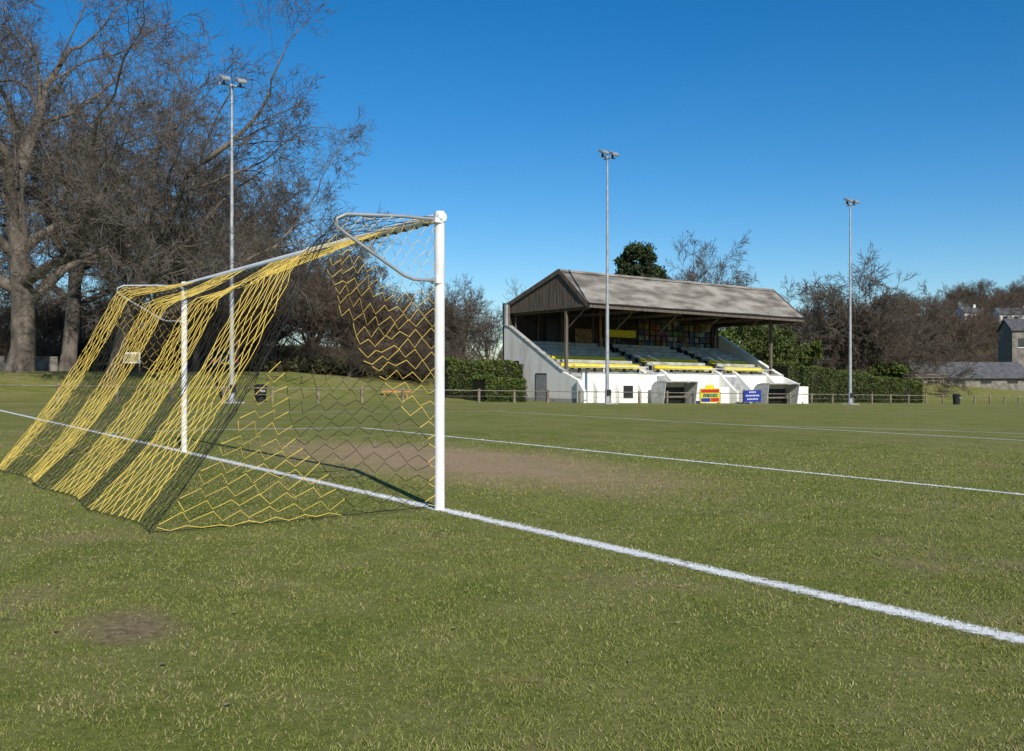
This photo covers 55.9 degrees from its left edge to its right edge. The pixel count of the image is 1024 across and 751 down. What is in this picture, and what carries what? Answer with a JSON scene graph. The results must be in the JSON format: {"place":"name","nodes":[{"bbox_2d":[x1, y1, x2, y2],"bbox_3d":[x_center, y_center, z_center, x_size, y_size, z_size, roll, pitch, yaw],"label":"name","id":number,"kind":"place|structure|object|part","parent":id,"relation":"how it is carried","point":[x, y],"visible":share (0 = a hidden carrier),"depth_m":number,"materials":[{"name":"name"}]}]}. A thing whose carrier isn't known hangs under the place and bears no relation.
{"place":"outdoors","nodes":[
{"label":"outdoors","id":0,"kind":"place"},
{"bbox_2d":[150,371,216,371],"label":"path","id":1,"kind":"structure","parent":0,"point":[189,371],"depth_m":60.83,"materials":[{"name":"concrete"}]},
{"bbox_2d":[203,349,238,371],"bbox_3d":[-18.900,-0.991,62.600,1.740,1.467,4.160,0,0,-26],"label":"parked car","id":2,"kind":"object","parent":1,"relation":"on","point":[225,353],"visible":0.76,"depth_m":61.35,"materials":[{"name":"blue paint"}]},
{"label":"windows","id":3,"kind":"part","parent":2,"relation":"part of","materials":[{"name":"black glass"}]},
{"bbox_2d":[0,455,823,704],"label":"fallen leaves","id":4,"kind":"object","parent":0,"point":[366,571],"visible":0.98,"depth_m":5.03,"materials":[{"name":"brown plant"}]},
{"bbox_2d":[0,318,1023,750],"bbox_3d":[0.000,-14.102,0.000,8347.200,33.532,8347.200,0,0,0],"label":"ground","id":5,"kind":"structure","parent":0,"point":[964,422],"depth_m":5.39,"materials":[{"name":"green plant"}]},
{"bbox_2d":[0,270,48,340],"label":"bare tree","id":6,"kind":"object","parent":5,"relation":"on","point":[4,319],"visible":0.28,"depth_m":81.25,"materials":[{"name":"brown plant"}]},
{"bbox_2d":[0,356,57,370],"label":"stone wall","id":7,"kind":"structure","parent":5,"relation":"on","point":[43,363],"depth_m":65.55,"materials":[{"name":"grey stone"}]},
{"bbox_2d":[0,177,67,321],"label":"bare tree","id":8,"kind":"object","parent":5,"relation":"on","point":[4,262],"visible":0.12,"depth_m":90.11,"materials":[{"name":"brown plant"}]},
{"bbox_2d":[0,287,81,347],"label":"bare tree","id":9,"kind":"object","parent":5,"relation":"on","point":[58,324],"visible":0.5,"depth_m":81.17,"materials":[{"name":"brown plant"}]},
{"bbox_2d":[8,285,120,341],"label":"bare tree","id":10,"kind":"object","parent":5,"relation":"on","point":[82,322],"visible":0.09,"depth_m":83.33,"materials":[{"name":"brown plant"}]},
{"bbox_2d":[80,291,94,341],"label":"street lamp","id":11,"kind":"object","parent":5,"relation":"on","point":[80,320],"visible":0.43,"depth_m":74.94,"materials":[{"name":"metal"}]},
{"bbox_2d":[77,326,129,370],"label":"evergreen bush","id":12,"kind":"object","parent":5,"relation":"on","point":[81,345],"visible":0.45,"depth_m":71.26,"materials":[{"name":"green plant"}]},
{"bbox_2d":[0,21,251,370],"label":"oak tree","id":13,"kind":"object","parent":5,"relation":"on","point":[68,359],"visible":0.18,"depth_m":66.23,"materials":[{"name":"brown plant"}]},
{"bbox_2d":[123,351,140,369],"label":"notice board","id":14,"kind":"object","parent":5,"relation":"on","point":[131,354],"visible":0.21,"depth_m":65.95,"materials":[{"name":"white paint"}]},
{"bbox_2d":[78,279,187,360],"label":"bare tree","id":15,"kind":"object","parent":5,"relation":"on","point":[100,312],"visible":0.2,"depth_m":77.14,"materials":[{"name":"brown plant"}]},
{"bbox_2d":[82,164,208,350],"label":"bare tree","id":16,"kind":"object","parent":5,"relation":"on","point":[145,319],"depth_m":76.48,"materials":[{"name":"brown plant"}]},
{"bbox_2d":[0,0,351,371],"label":"oak tree","id":17,"kind":"object","parent":5,"relation":"on","point":[21,356],"visible":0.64,"depth_m":52.41,"materials":[{"name":"brown plant"}]},
{"bbox_2d":[131,292,222,364],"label":"bare tree","id":18,"kind":"object","parent":5,"relation":"on","point":[177,324],"visible":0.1,"depth_m":75.56,"materials":[{"name":"brown plant"}]},
{"bbox_2d":[0,0,398,385],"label":"oak tree","id":19,"kind":"object","parent":5,"relation":"on","point":[140,274],"visible":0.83,"depth_m":49.22,"materials":[{"name":"brown plant"}]},
{"bbox_2d":[118,192,289,370],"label":"bare tree","id":20,"kind":"object","parent":5,"relation":"on","point":[205,317],"visible":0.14,"depth_m":66.26,"materials":[{"name":"brown plant"}]},
{"bbox_2d":[0,211,446,534],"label":"football goal","id":21,"kind":"object","parent":5,"relation":"on","point":[438,219],"visible":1,"depth_m":8.42,"materials":[{"name":"white paint"}]},
{"bbox_2d":[218,74,246,402],"bbox_3d":[-12.926,-6.172,44.553,1.200,15.286,0.900,0,0,-35],"label":"floodlight","id":22,"kind":"object","parent":5,"relation":"on","point":[240,81],"visible":0.82,"depth_m":44.48,"materials":[{"name":"metal"}]},
{"bbox_2d":[38,347,434,384],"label":"bramble undergrowth","id":23,"kind":"object","parent":5,"relation":"on","point":[306,365],"visible":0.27,"depth_m":75.50,"materials":[{"name":"brown plant"}]},
{"bbox_2d":[190,277,290,369],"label":"bare tree","id":24,"kind":"object","parent":5,"relation":"on","point":[224,328],"visible":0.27,"depth_m":74.08,"materials":[{"name":"brown plant"}]},
{"bbox_2d":[254,384,266,401],"bbox_3d":[-12.424,0.872,47.687,0.660,0.880,0.678,0,0,0],"label":"litter bin","id":25,"kind":"object","parent":5,"relation":"on","point":[260,398],"visible":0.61,"depth_m":47.46,"materials":[{"name":"black plastic"}]},
{"bbox_2d":[207,267,328,361],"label":"bare tree","id":26,"kind":"object","parent":5,"relation":"on","point":[287,332],"visible":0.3,"depth_m":75.89,"materials":[{"name":"brown plant"}]},
{"bbox_2d":[155,152,397,371],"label":"bare tree","id":27,"kind":"object","parent":5,"relation":"on","point":[291,221],"visible":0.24,"depth_m":75.66,"materials":[{"name":"brown plant"}]},
{"bbox_2d":[198,216,365,371],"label":"bare tree","id":28,"kind":"object","parent":5,"relation":"on","point":[237,338],"visible":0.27,"depth_m":71.51,"materials":[{"name":"brown plant"}]},
{"bbox_2d":[250,245,396,357],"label":"bare tree","id":29,"kind":"object","parent":5,"relation":"on","point":[331,322],"visible":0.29,"depth_m":77.89,"materials":[{"name":"brown plant"}]},
{"bbox_2d":[273,197,382,343],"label":"bare tree","id":30,"kind":"object","parent":5,"relation":"on","point":[338,234],"visible":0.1,"depth_m":82.88,"materials":[{"name":"brown plant"}]},
{"bbox_2d":[315,250,411,347],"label":"bare tree","id":31,"kind":"object","parent":5,"relation":"on","point":[379,269],"visible":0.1,"depth_m":87.68,"materials":[{"name":"brown plant"}]},
{"bbox_2d":[304,278,429,357],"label":"bare tree","id":32,"kind":"object","parent":5,"relation":"on","point":[362,325],"visible":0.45,"depth_m":81.62,"materials":[{"name":"brown plant"}]},
{"bbox_2d":[315,284,428,352],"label":"bare tree","id":33,"kind":"object","parent":5,"relation":"on","point":[389,334],"visible":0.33,"depth_m":84.31,"materials":[{"name":"brown plant"}]},
{"bbox_2d":[381,390,409,397],"bbox_3d":[-6.900,1.081,57.435,1.700,0.550,0.370,0,0,0],"label":"wooden bench","id":34,"kind":"object","parent":5,"relation":"on","point":[396,391],"visible":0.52,"depth_m":57.28,"materials":[{"name":"brown wood"}]},
{"bbox_2d":[378,280,417,357],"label":"bare tree","id":35,"kind":"object","parent":5,"relation":"on","point":[400,299],"visible":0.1,"depth_m":96.33,"materials":[{"name":"brown plant"}]},
{"bbox_2d":[382,283,468,339],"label":"bare tree","id":36,"kind":"object","parent":5,"relation":"on","point":[445,307],"visible":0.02,"depth_m":102.87,"materials":[{"name":"brown plant"}]},
{"bbox_2d":[376,281,485,354],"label":"bare tree","id":37,"kind":"object","parent":5,"relation":"on","point":[428,308],"visible":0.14,"depth_m":93.44,"materials":[{"name":"brown plant"}]},
{"bbox_2d":[382,291,479,361],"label":"bare tree","id":38,"kind":"object","parent":5,"relation":"on","point":[423,332],"visible":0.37,"depth_m":91.54,"materials":[{"name":"brown plant"}]},
{"bbox_2d":[421,275,502,359],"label":"bare tree","id":39,"kind":"object","parent":5,"relation":"on","point":[474,317],"visible":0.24,"depth_m":93.42,"materials":[{"name":"grey plant"}]},
{"bbox_2d":[416,280,525,360],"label":"bare tree","id":40,"kind":"object","parent":5,"relation":"on","point":[481,329],"visible":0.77,"depth_m":89.19,"materials":[{"name":"grey plant"}]},
{"bbox_2d":[433,356,523,398],"bbox_3d":[-2.077,0.224,63.003,6.061,2.972,2.156,0,0,-35],"label":"hedge","id":41,"kind":"object","parent":5,"relation":"on","point":[459,374],"visible":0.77,"depth_m":61.69,"materials":[{"name":"green plant"}]},
{"bbox_2d":[470,374,527,401],"bbox_3d":[-0.830,1.034,59.491,3.196,2.352,2.139,0,0,-35],"label":"hedge","id":42,"kind":"object","parent":5,"relation":"on","point":[485,382],"visible":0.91,"depth_m":58.83,"materials":[{"name":"green plant"}]},
{"bbox_2d":[0,275,1023,383],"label":"distant trees","id":43,"kind":"object","parent":5,"relation":"on","point":[1006,298],"visible":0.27,"depth_m":78.94,"materials":[{"name":"brown plant"}]},
{"bbox_2d":[0,383,1023,404],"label":"perimeter fence","id":44,"kind":"object","parent":5,"relation":"on","point":[361,389],"visible":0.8,"depth_m":55.06,"materials":[{"name":"grey metal"}]},
{"bbox_2d":[0,403,1023,642],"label":"pitch markings","id":45,"kind":"object","parent":5,"relation":"on","point":[850,600],"visible":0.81,"depth_m":6.07,"materials":[{"name":"white paint"}]},
{"bbox_2d":[597,149,618,403],"bbox_3d":[5.665,-5.754,57.403,1.200,15.286,0.900,0,0,-35],"label":"floodlight","id":46,"kind":"object","parent":5,"relation":"on","point":[607,389],"visible":0.94,"depth_m":57.32,"materials":[{"name":"metal"}]},
{"bbox_2d":[612,240,669,278],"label":"pine tree","id":47,"kind":"object","parent":5,"relation":"on","point":[646,257],"visible":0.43,"depth_m":89.06,"materials":[{"name":"green plant"}]},
{"bbox_2d":[502,269,807,403],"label":"grandstand","id":48,"kind":"object","parent":5,"relation":"on","point":[554,328],"visible":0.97,"depth_m":67.60,"materials":[{"name":"concrete"}]},
{"bbox_2d":[514,361,632,401],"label":"doors","id":49,"kind":"structure","parent":48,"relation":"in","point":[540,378],"depth_m":62.99,"materials":[{"name":"metal"}]},
{"bbox_2d":[651,381,698,403],"bbox_3d":[10.619,1.133,62.986,2.900,1.580,1.450,0,0,-35],"label":"dugout","id":50,"kind":"object","parent":5,"relation":"on","point":[663,387],"visible":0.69,"depth_m":63.50,"materials":[{"name":"concrete"}]},
{"bbox_2d":[640,242,715,282],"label":"bare tree","id":51,"kind":"object","parent":5,"relation":"on","point":[697,263],"visible":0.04,"depth_m":95.77,"materials":[{"name":"brown plant"}]},
{"bbox_2d":[700,385,719,403],"bbox_3d":[13.131,1.347,64.188,1.800,1.420,0.148,0,0,-35],"label":"advertising board","id":52,"kind":"object","parent":5,"relation":"on","point":[709,393],"visible":0.91,"depth_m":64.13,"materials":[{"name":"yellow paint"}]},
{"bbox_2d":[664,229,759,330],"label":"bare tree","id":53,"kind":"object","parent":5,"relation":"on","point":[687,276],"visible":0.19,"depth_m":91.17,"materials":[{"name":"grey plant"}]},
{"bbox_2d":[743,389,760,403],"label":"advertising board","id":54,"kind":"object","parent":5,"relation":"on","point":[751,395],"visible":0.99,"depth_m":66.45,"materials":[{"name":"blue paint"}]},
{"bbox_2d":[719,279,786,353],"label":"bare tree","id":55,"kind":"object","parent":5,"relation":"on","point":[765,327],"visible":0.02,"depth_m":98.02,"materials":[{"name":"grey plant"}]},
{"bbox_2d":[719,324,805,366],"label":"evergreen bush","id":56,"kind":"object","parent":5,"relation":"on","point":[754,342],"visible":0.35,"depth_m":86.50,"materials":[{"name":"green plant"}]},
{"bbox_2d":[754,383,799,403],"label":"dugout","id":57,"kind":"object","parent":5,"relation":"on","point":[780,390],"visible":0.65,"depth_m":69.26,"materials":[{"name":"concrete"}]},
{"bbox_2d":[774,326,824,366],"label":"evergreen bush","id":58,"kind":"object","parent":5,"relation":"on","point":[811,353],"visible":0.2,"depth_m":91.03,"materials":[{"name":"green plant"}]},
{"bbox_2d":[776,277,840,370],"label":"bare tree","id":59,"kind":"object","parent":5,"relation":"on","point":[802,299],"visible":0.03,"depth_m":110.37,"materials":[{"name":"brown plant"}]},
{"bbox_2d":[772,360,863,402],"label":"hedge","id":60,"kind":"object","parent":5,"relation":"on","point":[815,380],"visible":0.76,"depth_m":77.75,"materials":[{"name":"green plant"}]},
{"bbox_2d":[843,198,859,404],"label":"floodlight","id":61,"kind":"object","parent":5,"relation":"on","point":[850,393],"visible":0.92,"depth_m":70.66,"materials":[{"name":"metal"}]},
{"bbox_2d":[767,267,949,379],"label":"bare tree","id":62,"kind":"object","parent":5,"relation":"on","point":[897,355],"visible":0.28,"depth_m":99.01,"materials":[{"name":"brown plant"}]},
{"bbox_2d":[779,242,979,396],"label":"bare tree","id":63,"kind":"object","parent":5,"relation":"on","point":[840,340],"visible":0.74,"depth_m":96.54,"materials":[{"name":"brown plant"}]},
{"bbox_2d":[856,359,910,378],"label":"evergreen bush","id":64,"kind":"object","parent":5,"relation":"on","point":[894,370],"visible":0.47,"depth_m":95.56,"materials":[{"name":"green plant"}]},
{"bbox_2d":[855,373,923,402],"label":"hedge","id":65,"kind":"object","parent":5,"relation":"on","point":[878,387],"visible":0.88,"depth_m":82.62,"materials":[{"name":"green plant"}]},
{"bbox_2d":[834,290,947,368],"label":"bare tree","id":66,"kind":"object","parent":5,"relation":"on","point":[923,333],"visible":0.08,"depth_m":105.70,"materials":[{"name":"brown plant"}]},
{"bbox_2d":[901,373,948,384],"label":"post and rail fence","id":67,"kind":"object","parent":5,"relation":"on","point":[932,380],"visible":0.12,"depth_m":107.72,"materials":[{"name":"wood"}]},
{"bbox_2d":[881,279,988,365],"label":"bare tree","id":68,"kind":"object","parent":5,"relation":"on","point":[940,327],"visible":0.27,"depth_m":113.17,"materials":[{"name":"brown plant"}]},
{"bbox_2d":[884,296,999,361],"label":"bare tree","id":69,"kind":"object","parent":5,"relation":"on","point":[965,331],"visible":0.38,"depth_m":119.93,"materials":[{"name":"brown plant"}]},
{"bbox_2d":[952,394,960,404],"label":"litter bin","id":70,"kind":"object","parent":5,"relation":"on","point":[956,399],"visible":1,"depth_m":79.46,"materials":[{"name":"black plastic"}]},
{"bbox_2d":[906,362,1023,390],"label":"shed","id":71,"kind":"structure","parent":5,"relation":"on","point":[1004,375],"depth_m":109.78,"materials":[{"name":"stone"}]},
{"bbox_2d":[928,379,1017,382],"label":"windows","id":72,"kind":"structure","parent":71,"relation":"in","point":[982,380],"depth_m":109.46,"materials":[{"name":"black glass"}]},
{"bbox_2d":[954,308,976,323],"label":"walls","id":73,"kind":"structure","parent":5,"relation":"on","point":[957,309],"depth_m":288.08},
{"bbox_2d":[956,307,982,313],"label":"roof","id":74,"kind":"structure","parent":73,"relation":"on","point":[968,308],"depth_m":288.65,"materials":[{"name":"stone"}]},
{"bbox_2d":[991,310,1023,339],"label":"walls","id":75,"kind":"structure","parent":5,"relation":"on","point":[995,312],"depth_m":277.28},
{"bbox_2d":[991,308,1023,314],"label":"roof","id":76,"kind":"structure","parent":75,"relation":"on","point":[998,310],"depth_m":278.39,"materials":[{"name":"stone"}]},
{"bbox_2d":[998,322,1023,366],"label":"walls","id":77,"kind":"structure","parent":5,"relation":"on","point":[1009,350],"depth_m":120.65,"materials":[{"name":"stone"}]},
{"bbox_2d":[996,319,1023,332],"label":"roof","id":78,"kind":"structure","parent":77,"relation":"on","point":[1015,324],"depth_m":120.92,"materials":[{"name":"stone"}]},
{"bbox_2d":[1018,338,1023,347],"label":"windows and door","id":79,"kind":"structure","parent":77,"relation":"attached to","point":[1020,342],"depth_m":119.31,"materials":[{"name":"white glass"}]},
{"bbox_2d":[0,0,1023,359],"label":"sky","id":80,"kind":"structure","parent":0,"point":[723,119],"materials":[{"name":"blue"}]}
]}

